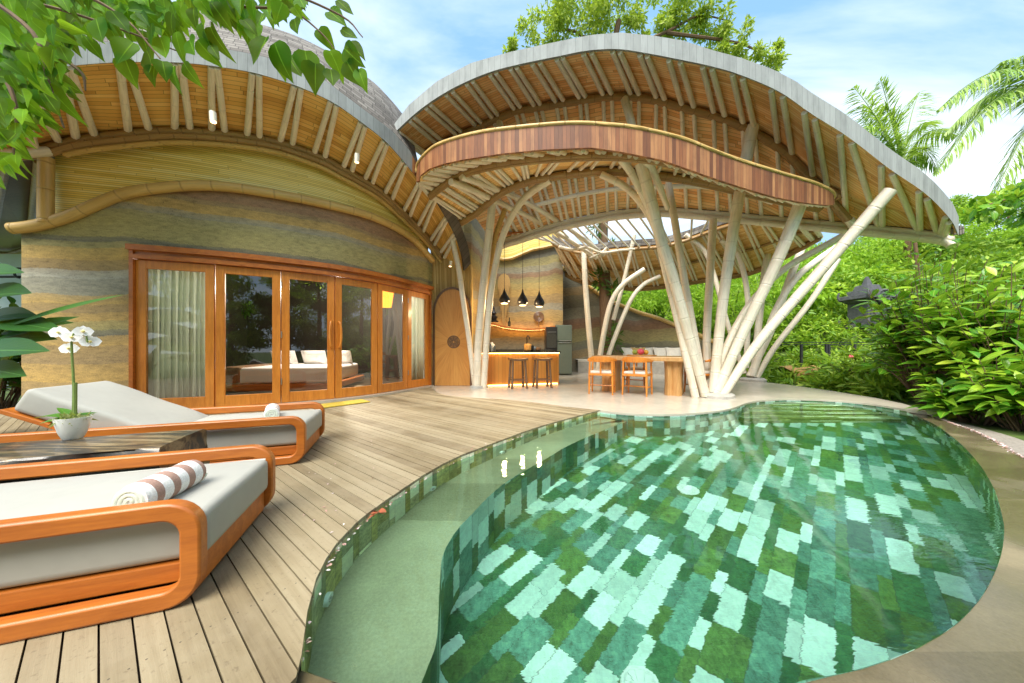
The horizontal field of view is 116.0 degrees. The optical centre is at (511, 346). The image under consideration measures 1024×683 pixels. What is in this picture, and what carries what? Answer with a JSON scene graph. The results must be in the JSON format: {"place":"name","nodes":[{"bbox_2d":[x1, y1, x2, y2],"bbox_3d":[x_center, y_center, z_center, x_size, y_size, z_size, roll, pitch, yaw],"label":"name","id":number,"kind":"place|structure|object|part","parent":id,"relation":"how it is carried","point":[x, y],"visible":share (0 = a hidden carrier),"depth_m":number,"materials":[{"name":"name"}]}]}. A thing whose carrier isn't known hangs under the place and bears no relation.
{"place":"outdoors","nodes":[
{"label":"outdoors","id":0,"kind":"place"},
{"bbox_2d":[0,413,591,682],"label":"deck substructure","id":1,"kind":"object","parent":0,"point":[98,656],"visible":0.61,"depth_m":1.08,"materials":[{"name":"brown wood"}]},
{"bbox_2d":[0,385,599,682],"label":"pool deck","id":2,"kind":"structure","parent":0,"point":[251,595],"depth_m":1.54,"materials":[{"name":"wood"}]},
{"bbox_2d":[0,296,20,408],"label":"dark shrub","id":3,"kind":"object","parent":2,"relation":"on","point":[10,402],"visible":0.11,"depth_m":5.22,"materials":[{"name":"green plant"}]},
{"bbox_2d":[0,263,124,384],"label":"broad leaf plant","id":4,"kind":"object","parent":2,"relation":"on","point":[24,333],"visible":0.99,"depth_m":3.37,"materials":[{"name":"plant"}]},
{"bbox_2d":[0,429,209,483],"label":"log coffee table","id":5,"kind":"object","parent":2,"relation":"on","point":[61,449],"visible":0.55,"depth_m":1.84,"materials":[{"name":"brown wood"}]},
{"bbox_2d":[36,326,101,439],"bbox_3d":[-2.781,0.222,2.013,0.273,0.706,0.221,0,0,26],"label":"potted orchid","id":6,"kind":"object","parent":5,"relation":"on","point":[69,424],"visible":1,"depth_m":1.99,"materials":[{"name":"plant"}]},
{"bbox_2d":[0,444,274,643],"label":"sun lounger","id":7,"kind":"object","parent":2,"relation":"on","point":[66,539],"visible":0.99,"depth_m":1.23,"materials":[{"name":"fabric"}]},
{"bbox_2d":[112,460,207,505],"bbox_3d":[-1.520,0.607,1.400,0.126,0.126,0.326,0,0,-11],"label":"rolled towel","id":8,"kind":"object","parent":7,"relation":"on","point":[172,481],"visible":0.78,"depth_m":1.35,"materials":[{"name":"white fabric"}]},
{"bbox_2d":[0,381,324,465],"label":"sun lounger","id":9,"kind":"object","parent":2,"relation":"on","point":[120,409],"visible":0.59,"depth_m":2.62,"materials":[{"name":"fabric"}]},
{"bbox_2d":[264,403,279,416],"bbox_3d":[-2.245,0.608,2.996,0.116,0.116,0.316,0,0,-36],"label":"rolled towel","id":10,"kind":"object","parent":9,"relation":"on","point":[272,410],"visible":0.94,"depth_m":2.89,"materials":[{"name":"white fabric"}]},
{"bbox_2d":[321,399,369,407],"bbox_3d":[-2.933,0.988,5.558,0.360,0.020,0.787,0,0,41],"label":"door mat","id":11,"kind":"object","parent":2,"relation":"on","point":[341,403],"depth_m":5.50,"materials":[{"name":"fabric"}]},
{"bbox_2d":[0,274,1023,672],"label":"ground","id":12,"kind":"structure","parent":0,"point":[980,422],"depth_m":6.34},
{"bbox_2d":[0,254,20,362],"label":"boundary wall","id":13,"kind":"structure","parent":12,"relation":"on","point":[13,260],"depth_m":8.30,"materials":[{"name":"paint"}]},
{"bbox_2d":[6,357,17,390],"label":"dark shrub","id":14,"kind":"object","parent":12,"relation":"on","point":[10,381],"visible":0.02,"depth_m":6.03,"materials":[{"name":"green plant"}]},
{"bbox_2d":[0,0,367,189],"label":"overhanging tree","id":15,"kind":"object","parent":12,"relation":"on","point":[40,40],"visible":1,"depth_m":1.52,"materials":[{"name":"green plant"}]},
{"bbox_2d":[240,301,254,318],"bbox_3d":[-10.510,-2.326,9.595,4.529,7.067,3.928,0,0,33],"label":"garden tree","id":16,"kind":"object","parent":12,"relation":"on","point":[247,312],"visible":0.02,"depth_m":10.18,"materials":[{"name":"green plant"}]},
{"bbox_2d":[596,286,668,317],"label":"bamboo clump","id":17,"kind":"object","parent":12,"relation":"on","point":[649,300],"visible":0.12,"depth_m":14.71,"materials":[{"name":"green plant"}]},
{"bbox_2d":[616,283,704,321],"bbox_3d":[6.457,-2.099,14.884,4.982,4.714,4.878,0,0,0],"label":"bamboo clump","id":18,"kind":"object","parent":12,"relation":"on","point":[647,309],"visible":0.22,"depth_m":14.21,"materials":[{"name":"green plant"}]},
{"bbox_2d":[648,279,754,335],"bbox_3d":[8.754,-2.466,14.173,5.920,4.047,4.091,0,0,-19],"label":"bamboo clump","id":19,"kind":"object","parent":12,"relation":"on","point":[698,306],"visible":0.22,"depth_m":13.23,"materials":[{"name":"green plant"}]},
{"bbox_2d":[690,271,818,342],"bbox_3d":[9.105,-1.457,12.776,4.261,3.173,4.229,0,0,-29],"label":"bamboo clump","id":20,"kind":"object","parent":12,"relation":"on","point":[767,310],"visible":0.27,"depth_m":12.24,"materials":[{"name":"green plant"}]},
{"bbox_2d":[692,243,857,329],"bbox_3d":[10.601,-2.550,13.795,6.262,4.397,5.070,0,0,-29],"label":"bamboo clump","id":21,"kind":"object","parent":12,"relation":"on","point":[756,278],"visible":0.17,"depth_m":12.86,"materials":[{"name":"green plant"}]},
{"bbox_2d":[780,365,817,383],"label":"earth bank","id":22,"kind":"structure","parent":12,"relation":"on","point":[788,367],"depth_m":9.43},
{"bbox_2d":[781,342,874,366],"bbox_3d":[9.675,0.469,9.900,3.050,1.221,0.055,0,0,0],"label":"iron railing","id":23,"kind":"object","parent":22,"relation":"on","point":[827,348],"visible":0.43,"depth_m":9.88,"materials":[{"name":"metal"}]},
{"bbox_2d":[711,285,983,402],"bbox_3d":[11.108,-0.508,10.046,8.831,4.170,8.172,0,0,0],"label":"ground cover","id":24,"kind":"object","parent":22,"relation":"on","point":[888,386],"visible":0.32,"depth_m":10.02,"materials":[{"name":"green plant"}]},
{"bbox_2d":[592,229,1023,353],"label":"hillside thicket","id":25,"kind":"object","parent":12,"relation":"on","point":[975,249],"visible":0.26,"depth_m":12.27,"materials":[{"name":"green plant"}]},
{"bbox_2d":[694,225,1023,310],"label":"hillside creepers","id":26,"kind":"object","parent":25,"relation":"on","point":[1012,234],"visible":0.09,"depth_m":13.56,"materials":[{"name":"green plant"}]},
{"bbox_2d":[794,353,862,378],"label":"cane plant","id":27,"kind":"object","parent":12,"relation":"on","point":[819,366],"visible":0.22,"depth_m":9.03,"materials":[{"name":"green plant"}]},
{"bbox_2d":[755,236,907,289],"bbox_3d":[13.876,-2.876,14.864,5.084,4.272,5.573,0,0,0],"label":"bamboo clump","id":28,"kind":"object","parent":12,"relation":"on","point":[879,249],"visible":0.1,"depth_m":13.15,"materials":[{"name":"green plant"}]},
{"bbox_2d":[816,348,853,369],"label":"heliconia plant","id":29,"kind":"object","parent":12,"relation":"on","point":[824,354],"visible":0.12,"depth_m":9.11,"materials":[{"name":"green plant"}]},
{"bbox_2d":[807,237,889,259],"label":"bamboo clump","id":30,"kind":"object","parent":12,"relation":"on","point":[857,243],"depth_m":15.95,"materials":[{"name":"green plant"}]},
{"bbox_2d":[815,340,894,380],"bbox_3d":[8.825,0.463,8.007,1.675,1.294,1.731,0,0,0],"label":"cane plant","id":31,"kind":"object","parent":12,"relation":"on","point":[848,365],"visible":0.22,"depth_m":8.03,"materials":[{"name":"green plant"}]},
{"bbox_2d":[837,277,899,331],"bbox_3d":[12.200,-0.650,11.000,1.498,3.500,1.498,0,0,0],"label":"stone shrine","id":32,"kind":"object","parent":12,"relation":"on","point":[852,298],"visible":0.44,"depth_m":10.91,"materials":[{"name":"stone"}]},
{"bbox_2d":[841,74,958,261],"bbox_3d":[17.163,-5.469,14.283,5.226,12.944,2.322,0,0,-7],"label":"coconut palm","id":33,"kind":"object","parent":12,"relation":"on","point":[914,152],"visible":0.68,"depth_m":14.04,"materials":[{"name":"green plant"}]},
{"bbox_2d":[913,242,920,304],"bbox_3d":[14.234,-2.286,11.202,0.342,2.716,0.136,0,0,0],"label":"bare pole tree","id":34,"kind":"object","parent":12,"relation":"on","point":[915,246],"visible":0.31,"depth_m":11.17,"materials":[{"name":"green plant"}]},
{"bbox_2d":[861,248,979,370],"bbox_3d":[8.970,-0.487,6.918,1.614,3.224,1.657,0,0,21],"label":"glossy shrub","id":35,"kind":"object","parent":12,"relation":"on","point":[946,267],"visible":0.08,"depth_m":6.88,"materials":[{"name":"green plant"}]},
{"bbox_2d":[843,238,1023,404],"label":"glossy shrub","id":36,"kind":"object","parent":12,"relation":"on","point":[895,333],"visible":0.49,"depth_m":5.89,"materials":[{"name":"green plant"}]},
{"bbox_2d":[898,262,1023,414],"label":"glossy shrub","id":37,"kind":"object","parent":12,"relation":"on","point":[951,347],"visible":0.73,"depth_m":5.03,"materials":[{"name":"green plant"}]},
{"bbox_2d":[905,367,1023,425],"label":"glossy shrub","id":38,"kind":"object","parent":12,"relation":"on","point":[941,399],"visible":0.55,"depth_m":4.57,"materials":[{"name":"green plant"}]},
{"bbox_2d":[927,414,1023,456],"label":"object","id":39,"kind":"object","parent":12,"relation":"on","point":[1016,445],"visible":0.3,"depth_m":3.79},
{"bbox_2d":[930,261,1023,322],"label":"glossy shrub","id":40,"kind":"object","parent":12,"relation":"on","point":[961,274],"visible":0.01,"depth_m":6.78,"materials":[{"name":"green plant"}]},
{"bbox_2d":[932,55,1023,216],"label":"coconut palm","id":41,"kind":"object","parent":12,"relation":"on","point":[1002,97],"visible":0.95,"depth_m":11.00,"materials":[{"name":"green plant"}]},
{"bbox_2d":[947,338,1023,431],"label":"glossy shrub","id":42,"kind":"object","parent":12,"relation":"on","point":[1011,398],"visible":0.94,"depth_m":4.17,"materials":[{"name":"green plant"}]},
{"bbox_2d":[950,193,1023,232],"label":"hillside tree","id":43,"kind":"object","parent":12,"relation":"on","point":[960,200],"visible":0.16,"depth_m":20.74,"materials":[{"name":"green plant"}]},
{"bbox_2d":[955,177,1023,228],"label":"broad leaf sapling","id":44,"kind":"object","parent":12,"relation":"on","point":[993,207],"visible":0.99,"depth_m":9.99,"materials":[{"name":"green plant"}]},
{"bbox_2d":[957,204,1023,238],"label":"hillside tree","id":45,"kind":"object","parent":12,"relation":"on","point":[989,225],"visible":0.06,"depth_m":18.67,"materials":[{"name":"green plant"}]},
{"bbox_2d":[981,245,1023,267],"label":"hillside tree","id":46,"kind":"object","parent":12,"relation":"on","point":[1021,252],"visible":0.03,"depth_m":11.53,"materials":[{"name":"green plant"}]},
{"bbox_2d":[171,0,1023,252],"label":"sky","id":47,"kind":"structure","parent":0,"point":[941,47],"materials":[{"name":"blue"}]},
{"bbox_2d":[301,401,1003,682],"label":"pool water","id":48,"kind":"structure","parent":0,"point":[785,542],"depth_m":1.59,"materials":[{"name":"liquid"}]},
{"bbox_2d":[368,508,385,518],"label":"dry leaf","id":49,"kind":"object","parent":48,"relation":"on","point":[381,510],"visible":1,"depth_m":1.91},
{"bbox_2d":[302,402,1023,660],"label":"fallen petals","id":50,"kind":"object","parent":48,"relation":"on","point":[980,433],"visible":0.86,"depth_m":3.02,"materials":[{"name":"plant"}]},
{"bbox_2d":[432,372,926,416],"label":"terrace","id":51,"kind":"structure","parent":0,"point":[569,390],"depth_m":6.41,"materials":[{"name":"beige stone"}]},
{"bbox_2d":[0,4,472,407],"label":"bedroom house","id":52,"kind":"structure","parent":51,"relation":"on","point":[267,196],"depth_m":5.12,"materials":[{"name":"brown wood"}]},
{"bbox_2d":[136,260,214,407],"bbox_3d":[-5.155,-0.166,4.928,0.928,2.252,0.052,0,0,-20],"label":"glass door","id":53,"kind":"structure","parent":52,"relation":"in","point":[142,266],"depth_m":4.92,"materials":[{"name":"brown wood"}]},
{"bbox_2d":[148,269,204,397],"bbox_3d":[-5.180,-0.155,5.043,0.879,2.210,0.093,0,0,-20],"label":"curtain","id":54,"kind":"object","parent":52,"relation":"hanging from","point":[176,333],"visible":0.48,"depth_m":5.01,"materials":[{"name":"white fabric"}]},
{"bbox_2d":[209,110,216,123],"bbox_3d":[-3.697,-2.836,3.957,0.091,0.139,0.070,0,0,34],"label":"spot lamp","id":55,"kind":"object","parent":52,"relation":"attached to","point":[212,116],"visible":1,"depth_m":3.94,"materials":[{"name":"white glass"}]},
{"bbox_2d":[215,265,280,406],"bbox_3d":[-4.333,-0.166,5.283,0.843,2.252,0.052,0,0,-28],"label":"glass door","id":56,"kind":"structure","parent":52,"relation":"in","point":[221,399],"depth_m":5.20,"materials":[{"name":"brown wood"}]},
{"bbox_2d":[226,363,364,391],"bbox_3d":[-5.150,0.679,7.750,2.350,0.502,2.200,0,0,-8],"label":"bed","id":57,"kind":"object","parent":52,"relation":"in","point":[258,377],"visible":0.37,"depth_m":6.79,"materials":[{"name":"fabric"}]},
{"bbox_2d":[270,351,297,363],"bbox_3d":[-5.840,0.280,8.208,0.580,0.353,0.255,0,0,-8],"label":"pillow","id":58,"kind":"object","parent":57,"relation":"on","point":[293,358],"visible":0.27,"depth_m":8.19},
{"bbox_2d":[301,351,326,363],"bbox_3d":[-5.128,0.280,8.309,0.580,0.353,0.255,0,0,-8],"label":"pillow","id":59,"kind":"object","parent":57,"relation":"on","point":[314,357],"visible":0.99,"depth_m":8.24,"materials":[{"name":"fabric"}]},
{"bbox_2d":[342,351,352,363],"bbox_3d":[-4.514,0.280,8.395,0.580,0.353,0.255,0,0,-8],"label":"pillow","id":60,"kind":"object","parent":57,"relation":"on","point":[346,357],"visible":0.43,"depth_m":8.36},
{"bbox_2d":[281,271,333,402],"bbox_3d":[-3.603,-0.166,5.672,0.804,2.252,0.135,0,0,-35],"label":"glass door","id":61,"kind":"structure","parent":52,"relation":"in","point":[286,396],"depth_m":5.61,"materials":[{"name":"brown wood"}]},
{"bbox_2d":[334,277,376,397],"bbox_3d":[-3.000,-0.166,6.228,0.135,2.252,0.808,0,0,39],"label":"glass door","id":62,"kind":"structure","parent":52,"relation":"in","point":[339,392],"depth_m":6.09,"materials":[{"name":"brown wood"}]},
{"bbox_2d":[354,153,359,162],"bbox_3d":[-2.418,-2.940,4.993,0.085,0.137,0.068,0,0,45],"label":"spot lamp","id":63,"kind":"object","parent":52,"relation":"attached to","point":[357,158],"visible":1,"depth_m":4.97,"materials":[{"name":"white glass"}]},
{"bbox_2d":[383,291,393,307],"bbox_3d":[-3.411,-1.551,8.600,0.440,0.979,0.440,0,0,0],"label":"bedroom lampshade","id":64,"kind":"object","parent":52,"relation":"hanging from","point":[387,299],"visible":0.45,"depth_m":8.47,"materials":[{"name":"yellow fabric"}]},
{"bbox_2d":[377,284,407,392],"bbox_3d":[-2.586,-0.166,6.942,0.052,2.252,0.820,0,0,27],"label":"glass door","id":65,"kind":"structure","parent":52,"relation":"in","point":[381,387],"depth_m":6.86,"materials":[{"name":"brown wood"}]},
{"bbox_2d":[412,297,423,379],"bbox_3d":[-2.352,-0.155,7.709,0.093,2.210,0.739,0,0,24],"label":"curtain","id":66,"kind":"object","parent":52,"relation":"hanging from","point":[417,338],"visible":0.46,"depth_m":7.82,"materials":[{"name":"white fabric"}]},
{"bbox_2d":[408,290,428,387],"bbox_3d":[-2.242,-0.166,7.647,0.069,2.252,0.746,0,0,24],"label":"glass door","id":67,"kind":"structure","parent":52,"relation":"in","point":[418,382],"depth_m":7.70,"materials":[{"name":"brown wood"}]},
{"bbox_2d":[435,289,469,385],"bbox_3d":[-1.525,-0.235,8.190,0.900,2.470,0.071,0,0,0],"label":"arched door","id":68,"kind":"structure","parent":52,"relation":"in","point":[452,366],"depth_m":8.17,"materials":[{"name":"brown wood"}]},
{"bbox_2d":[462,218,562,350],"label":"kitchen wall","id":69,"kind":"structure","parent":51,"relation":"on","point":[542,268],"depth_m":11.70,"materials":[{"name":"brown stone"}]},
{"bbox_2d":[498,273,509,330],"bbox_3d":[-0.290,-1.602,11.599,0.461,2.097,0.042,0,0,0],"label":"paddle","id":70,"kind":"object","parent":69,"relation":"hanging from","point":[501,282],"visible":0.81,"depth_m":11.59,"materials":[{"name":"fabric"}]},
{"bbox_2d":[491,323,554,330],"bbox_3d":[0.255,-0.734,11.515,2.592,0.308,0.330,0,0,0],"label":"wall shelf","id":71,"kind":"object","parent":69,"relation":"attached to","point":[527,329],"depth_m":11.35,"materials":[{"name":"brown wood"}]},
{"bbox_2d":[491,307,497,322],"bbox_3d":[-0.649,-1.200,11.450,0.340,0.660,0.331,0,0,0],"label":"bottle","id":72,"kind":"object","parent":71,"relation":"on","point":[494,317],"visible":0.87,"depth_m":11.37,"materials":[{"name":"glass"}]},
{"bbox_2d":[533,311,543,326],"bbox_3d":[0.967,-0.999,11.600,0.383,0.552,0.050,0,0,0],"label":"woven fan","id":73,"kind":"object","parent":71,"relation":"on","point":[540,318],"visible":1,"depth_m":11.58},
{"bbox_2d":[473,351,560,385],"bbox_3d":[0.081,0.559,8.624,2.358,0.868,0.720,0,0,-16],"label":"kitchen bar","id":74,"kind":"object","parent":51,"relation":"on","point":[498,367],"visible":0.59,"depth_m":8.35,"materials":[{"name":"wood"}]},
{"bbox_2d":[524,344,530,350],"bbox_3d":[0.438,0.019,8.892,0.210,0.210,0.205,0,0,0],"label":"bowl","id":75,"kind":"object","parent":74,"relation":"on","point":[527,347],"visible":0.93,"depth_m":8.81,"materials":[{"name":"brown wood"}]},
{"bbox_2d":[508,358,527,388],"bbox_3d":[0.140,0.639,7.720,0.432,0.728,0.352,0,0,-16],"label":"bar stool","id":76,"kind":"object","parent":51,"relation":"on","point":[511,373],"visible":0.98,"depth_m":7.63,"materials":[{"name":"brown wood"}]},
{"bbox_2d":[496,335,551,350],"bbox_3d":[0.350,0.306,11.211,2.060,1.388,0.878,0,0,0],"label":"back counter","id":77,"kind":"object","parent":51,"relation":"on","point":[521,349],"visible":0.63,"depth_m":10.97,"materials":[{"name":"stone"}]},
{"bbox_2d":[532,358,552,387],"bbox_3d":[0.740,0.639,7.830,0.432,0.728,0.352,0,0,-13],"label":"bar stool","id":78,"kind":"object","parent":51,"relation":"on","point":[536,365],"visible":0.98,"depth_m":7.74,"materials":[{"name":"brown wood"}]},
{"bbox_2d":[544,327,556,350],"bbox_3d":[1.370,0.160,11.320,0.380,1.680,0.640,0,0,0],"label":"built in oven","id":79,"kind":"object","parent":51,"relation":"on","point":[550,337],"visible":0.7,"depth_m":11.04,"materials":[{"name":"black metal"}]},
{"bbox_3d":[1.370,-0.200,11.030,0.330,0.500,0.020,0,0,0],"label":"door","id":80,"kind":"part","parent":79,"relation":"part of","materials":[{"name":"glass"}]},
{"bbox_2d":[555,325,571,373],"bbox_3d":[1.800,0.110,11.384,0.560,1.720,0.672,0,0,0],"label":"refrigerator","id":81,"kind":"object","parent":51,"relation":"on","point":[564,339],"visible":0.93,"depth_m":11.07,"materials":[{"name":"grey metal"}]},
{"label":"door","id":82,"kind":"part","parent":81,"relation":"part of","materials":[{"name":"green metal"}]},
{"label":"door","id":83,"kind":"part","parent":81,"relation":"part of","materials":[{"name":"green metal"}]},
{"bbox_2d":[587,356,616,394],"bbox_3d":[1.921,0.602,6.838,0.626,0.797,0.508,0,0,23],"label":"dining chair","id":84,"kind":"object","parent":51,"relation":"on","point":[600,372],"visible":1,"depth_m":6.69,"materials":[{"name":"orange wood"}]},
{"bbox_2d":[576,359,683,375],"bbox_3d":[4.585,0.750,11.786,4.520,0.500,1.506,0,0,31],"label":"wall bench","id":85,"kind":"object","parent":51,"relation":"on","point":[657,366],"depth_m":11.85,"materials":[{"name":"fabric"}]},
{"bbox_2d":[621,347,634,354],"bbox_3d":[4.510,0.280,12.300,0.550,0.510,0.253,0,0,-6],"label":"cushion","id":86,"kind":"object","parent":85,"relation":"on","point":[627,351],"visible":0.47,"depth_m":12.27,"materials":[{"name":"fabric"}]},
{"bbox_2d":[639,347,653,354],"bbox_3d":[5.207,0.280,12.300,0.550,0.510,0.253,0,0,-5],"label":"cushion","id":87,"kind":"object","parent":85,"relation":"on","point":[650,350],"visible":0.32,"depth_m":12.29,"materials":[{"name":"fabric"}]},
{"bbox_2d":[653,347,666,355],"bbox_3d":[5.647,0.280,12.100,0.560,0.510,0.260,0,0,0],"label":"cushion","id":88,"kind":"object","parent":85,"relation":"on","point":[660,352],"visible":0.54,"depth_m":12.07,"materials":[{"name":"fabric"}]},
{"bbox_2d":[666,347,681,355],"bbox_3d":[6.029,0.280,11.900,0.550,0.510,0.253,0,0,11],"label":"cushion","id":89,"kind":"object","parent":85,"relation":"on","point":[673,351],"visible":0.66,"depth_m":11.87,"materials":[{"name":"fabric"}]},
{"bbox_2d":[624,362,644,385],"bbox_3d":[3.088,0.602,8.010,0.626,0.797,0.508,0,0,30],"label":"dining chair","id":90,"kind":"object","parent":51,"relation":"on","point":[636,368],"visible":0.38,"depth_m":7.87,"materials":[{"name":"orange wood"}]},
{"bbox_2d":[592,355,683,395],"bbox_3d":[2.862,0.605,7.123,2.094,0.790,0.960,0,0,30],"label":"dining table","id":91,"kind":"object","parent":51,"relation":"on","point":[674,370],"visible":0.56,"depth_m":6.57,"materials":[{"name":"wood"}]},
{"bbox_2d":[627,354,656,355],"bbox_3d":[2.867,0.194,7.093,0.620,0.028,0.620,0,0,0],"label":"tray","id":92,"kind":"object","parent":91,"relation":"on","point":[640,355],"visible":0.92,"depth_m":6.88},
{"bbox_2d":[637,349,643,354],"bbox_3d":[2.847,0.113,7.059,0.150,0.135,0.150,0,0,0],"label":"dragon fruit","id":93,"kind":"object","parent":92,"relation":"on","point":[640,351],"visible":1,"depth_m":7.01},
{"bbox_2d":[622,357,653,396],"bbox_3d":[2.595,0.602,6.652,0.626,0.797,0.508,0,0,37],"label":"dining chair","id":94,"kind":"object","parent":51,"relation":"on","point":[637,373],"visible":1,"depth_m":6.54,"materials":[{"name":"orange wood"}]},
{"bbox_2d":[502,0,791,368],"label":"tall garden tree","id":95,"kind":"object","parent":51,"relation":"on","point":[561,17],"visible":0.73,"depth_m":11.83,"materials":[{"name":"green plant"}]},
{"bbox_2d":[563,266,735,371],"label":"garden wall","id":96,"kind":"structure","parent":51,"relation":"on","point":[641,329],"depth_m":12.63,"materials":[{"name":"brown stone"}]},
{"bbox_2d":[394,33,963,399],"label":"pavilion","id":97,"kind":"structure","parent":51,"relation":"on","point":[766,172],"depth_m":6.13,"materials":[{"name":"grey"}]},
{"bbox_2d":[498,231,526,235],"bbox_3d":[0.270,-3.046,8.575,1.354,0.310,0.160,0,0,-24],"label":"pendant board","id":98,"kind":"object","parent":97,"relation":"hanging from","point":[510,233],"visible":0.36,"depth_m":8.42,"materials":[{"name":"brown wood"}]},
{"bbox_2d":[499,241,509,303],"bbox_3d":[-0.198,-2.005,8.350,0.290,1.780,0.287,0,0,0],"label":"pendant lamp","id":99,"kind":"object","parent":98,"relation":"hanging from","point":[504,298],"visible":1,"depth_m":8.30,"materials":[{"name":"black metal"}]},
{"bbox_2d":[517,243,527,305],"bbox_3d":[0.285,-2.057,8.550,0.290,1.929,0.287,0,0,0],"label":"pendant lamp","id":100,"kind":"object","parent":98,"relation":"hanging from","point":[522,300],"visible":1,"depth_m":8.49,"materials":[{"name":"black metal"}]},
{"bbox_2d":[534,290,543,306],"bbox_3d":[0.744,-2.116,8.750,0.290,2.068,0.287,0,0,0],"label":"pendant lamp","id":101,"kind":"object","parent":98,"relation":"hanging from","point":[539,301],"visible":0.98,"depth_m":8.66,"materials":[{"name":"black metal"}]},
{"bbox_2d":[559,245,634,258],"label":"driftwood branch","id":102,"kind":"object","parent":97,"relation":"hanging from","point":[603,251],"visible":1,"depth_m":9.48,"materials":[{"name":"brown wood"}]},
{"bbox_2d":[684,356,711,391],"bbox_3d":[4.039,0.602,6.818,0.508,0.797,0.626,0,0,2],"label":"dining chair","id":103,"kind":"object","parent":51,"relation":"on","point":[707,373],"visible":0.22,"depth_m":7.00,"materials":[{"name":"orange wood"}]},
{"bbox_2d":[797,595,982,682],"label":"pool floor","id":104,"kind":"structure","parent":0,"point":[808,680],"depth_m":2.12,"materials":[{"name":"tile"}]},
{"bbox_2d":[600,400,906,416],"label":"pool wall","id":105,"kind":"structure","parent":104,"relation":"on","point":[749,404],"depth_m":5.19,"materials":[{"name":"stone"}]},
{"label":"pool wall","id":106,"kind":"structure","parent":104,"relation":"on","visible":0},
{"bbox_2d":[301,411,599,674],"bbox_3d":[0.043,1.204,3.198,0.695,0.371,4.509,0,0,27],"label":"pool rim","id":107,"kind":"object","parent":106,"relation":"attached to","point":[349,535],"visible":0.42,"depth_m":2.27,"materials":[{"name":"stone"}]},
{"bbox_2d":[297,412,1023,682],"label":"pool coping","id":108,"kind":"object","parent":106,"relation":"on","point":[982,641],"visible":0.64,"depth_m":1.18,"materials":[{"name":"stone"}]},
{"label":"pool ledge wall","id":109,"kind":"structure","parent":104,"relation":"on","visible":0},
{"bbox_2d":[314,674,339,682],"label":"pool ledge","id":110,"kind":"object","parent":109,"relation":"on","point":[326,678],"depth_m":1.32,"materials":[{"name":"stone"}]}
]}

